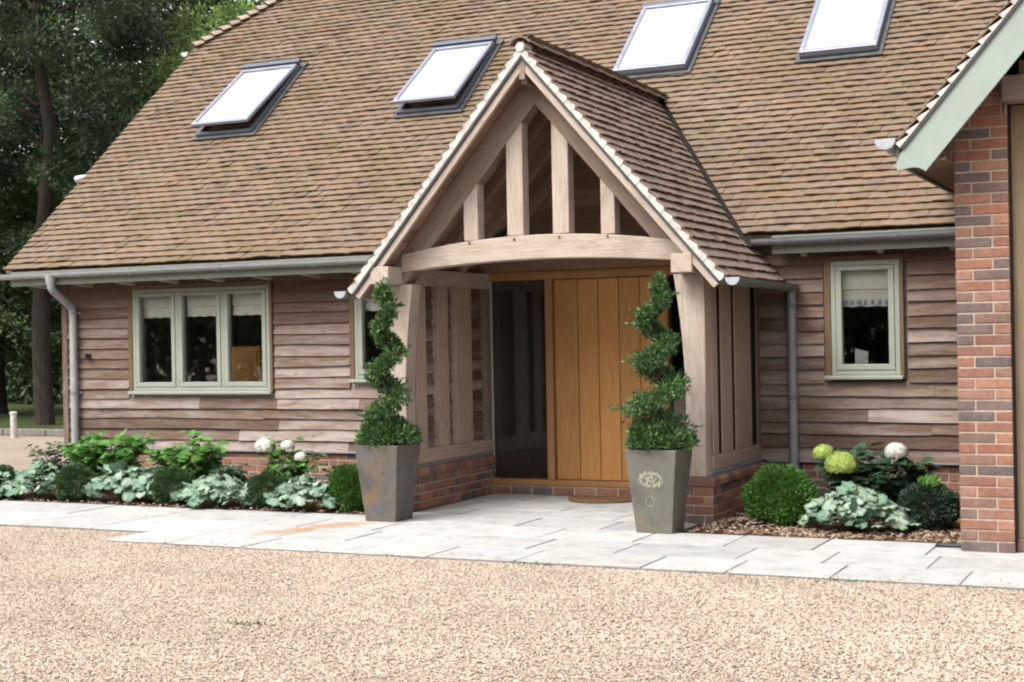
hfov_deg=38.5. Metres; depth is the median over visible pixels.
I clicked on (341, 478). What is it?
box ball
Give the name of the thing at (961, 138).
gabled wing
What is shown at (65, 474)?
box ball
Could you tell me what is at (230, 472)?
shrub
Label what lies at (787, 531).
bark mulch
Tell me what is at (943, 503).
box ball
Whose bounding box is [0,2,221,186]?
broadleaf tree
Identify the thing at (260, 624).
weeds
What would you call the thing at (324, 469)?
shrub
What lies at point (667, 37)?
roof window
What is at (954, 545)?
drain grate
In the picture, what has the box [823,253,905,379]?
window
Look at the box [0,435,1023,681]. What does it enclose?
gravel ground
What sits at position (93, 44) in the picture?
broadleaf tree
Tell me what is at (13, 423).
bollard
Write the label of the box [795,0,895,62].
roof window
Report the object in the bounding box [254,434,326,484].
hydrangea
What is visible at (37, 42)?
forest tree
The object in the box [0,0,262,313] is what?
sky
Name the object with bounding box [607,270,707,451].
spiral topiary
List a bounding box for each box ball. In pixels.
[0,464,15,479]
[53,462,96,501]
[149,466,196,504]
[244,466,291,508]
[325,462,363,511]
[740,462,819,526]
[897,474,960,531]
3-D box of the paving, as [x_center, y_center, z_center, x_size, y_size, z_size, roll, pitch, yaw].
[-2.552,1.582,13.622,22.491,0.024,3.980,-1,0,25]
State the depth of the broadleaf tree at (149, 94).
36.12 m
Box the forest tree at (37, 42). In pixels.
[0,0,197,424]
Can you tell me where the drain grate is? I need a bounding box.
[935,542,960,547]
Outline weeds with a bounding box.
[209,554,1008,625]
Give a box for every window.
[127,280,274,393]
[191,58,307,140]
[348,277,380,382]
[392,35,503,118]
[613,0,720,78]
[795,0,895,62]
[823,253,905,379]
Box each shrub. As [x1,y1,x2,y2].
[130,465,161,492]
[209,462,250,494]
[318,463,355,488]
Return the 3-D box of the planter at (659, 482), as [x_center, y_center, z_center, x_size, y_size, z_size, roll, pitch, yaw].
[1.169,1.177,11.621,0.423,0.657,0.423,-1,0,25]
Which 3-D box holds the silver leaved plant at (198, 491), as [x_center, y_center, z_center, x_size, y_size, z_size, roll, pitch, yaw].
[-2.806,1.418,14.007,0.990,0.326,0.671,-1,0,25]
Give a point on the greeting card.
(861, 356)
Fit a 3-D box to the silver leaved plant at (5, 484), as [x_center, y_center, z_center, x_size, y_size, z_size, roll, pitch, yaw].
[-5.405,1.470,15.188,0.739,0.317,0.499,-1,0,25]
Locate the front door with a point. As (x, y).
(593, 337)
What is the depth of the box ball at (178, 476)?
14.21 m
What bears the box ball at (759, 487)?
on the planting bed at (871, 538)
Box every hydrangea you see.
[61,428,158,492]
[144,429,230,485]
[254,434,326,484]
[812,442,942,519]
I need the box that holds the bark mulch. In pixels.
[0,480,960,542]
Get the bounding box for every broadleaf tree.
[0,0,203,244]
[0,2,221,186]
[0,98,90,413]
[1,0,252,228]
[76,0,267,122]
[101,0,264,113]
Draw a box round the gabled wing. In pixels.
[875,0,1023,552]
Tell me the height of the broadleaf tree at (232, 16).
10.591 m
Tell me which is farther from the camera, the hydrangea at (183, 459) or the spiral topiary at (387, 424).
the hydrangea at (183, 459)
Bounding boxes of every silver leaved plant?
[0,471,24,496]
[5,460,77,498]
[78,460,160,502]
[169,473,256,506]
[258,471,347,510]
[797,481,920,532]
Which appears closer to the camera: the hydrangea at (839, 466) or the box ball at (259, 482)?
the hydrangea at (839, 466)
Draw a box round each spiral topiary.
[336,276,424,445]
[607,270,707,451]
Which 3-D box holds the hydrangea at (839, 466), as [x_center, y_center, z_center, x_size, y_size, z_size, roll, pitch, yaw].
[2.989,1.140,12.048,1.051,0.667,1.006,-1,0,25]
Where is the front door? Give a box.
[554,276,665,480]
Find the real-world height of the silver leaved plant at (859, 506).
0.391 m
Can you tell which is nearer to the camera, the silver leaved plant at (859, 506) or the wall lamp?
the silver leaved plant at (859, 506)
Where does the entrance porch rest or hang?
on the paving
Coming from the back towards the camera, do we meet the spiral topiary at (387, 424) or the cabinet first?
the cabinet
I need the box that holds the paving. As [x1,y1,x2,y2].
[0,494,1023,588]
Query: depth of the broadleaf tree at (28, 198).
34.82 m
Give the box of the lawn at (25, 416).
[0,368,63,428]
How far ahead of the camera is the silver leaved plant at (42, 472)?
14.99 m
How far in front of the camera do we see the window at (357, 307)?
15.47 m
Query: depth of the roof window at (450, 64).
17.11 m
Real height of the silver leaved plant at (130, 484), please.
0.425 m
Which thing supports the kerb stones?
on the gravel ground at (16, 453)
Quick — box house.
[0,0,1007,506]
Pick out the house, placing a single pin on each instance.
(256, 176)
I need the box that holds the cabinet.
[231,346,266,386]
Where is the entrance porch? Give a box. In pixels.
[334,34,798,523]
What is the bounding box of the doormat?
[568,495,631,503]
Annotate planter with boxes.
[354,442,420,521]
[625,446,692,533]
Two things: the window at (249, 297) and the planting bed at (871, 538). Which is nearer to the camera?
the planting bed at (871, 538)
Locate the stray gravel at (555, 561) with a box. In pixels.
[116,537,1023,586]
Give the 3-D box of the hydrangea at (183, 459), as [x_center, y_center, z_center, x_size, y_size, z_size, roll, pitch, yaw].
[-3.295,1.250,15.021,0.907,0.679,0.700,-1,0,32]
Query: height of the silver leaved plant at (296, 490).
0.359 m
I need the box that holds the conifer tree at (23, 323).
[0,0,96,372]
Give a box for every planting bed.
[676,503,959,542]
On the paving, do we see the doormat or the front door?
the doormat
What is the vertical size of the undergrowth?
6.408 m
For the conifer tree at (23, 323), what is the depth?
33.56 m
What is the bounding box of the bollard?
[9,411,16,437]
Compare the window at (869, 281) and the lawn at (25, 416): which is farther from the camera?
the lawn at (25, 416)
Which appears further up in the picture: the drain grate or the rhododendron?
the rhododendron
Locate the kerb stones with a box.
[0,428,63,435]
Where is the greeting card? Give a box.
[855,349,867,363]
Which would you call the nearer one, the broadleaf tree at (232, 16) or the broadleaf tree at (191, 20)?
the broadleaf tree at (232, 16)
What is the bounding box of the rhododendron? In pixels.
[26,441,83,488]
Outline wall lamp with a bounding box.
[84,354,90,358]
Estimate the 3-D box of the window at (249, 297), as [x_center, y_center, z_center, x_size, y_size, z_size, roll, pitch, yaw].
[-3.474,-0.026,16.371,1.965,1.237,0.151,-1,0,25]
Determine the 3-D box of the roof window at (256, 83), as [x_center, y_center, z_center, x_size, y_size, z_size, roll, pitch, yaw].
[-3.298,-3.009,18.435,0.930,1.179,1.310,-1,0,25]
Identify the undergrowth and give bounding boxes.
[5,205,62,404]
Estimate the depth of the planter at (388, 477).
12.56 m

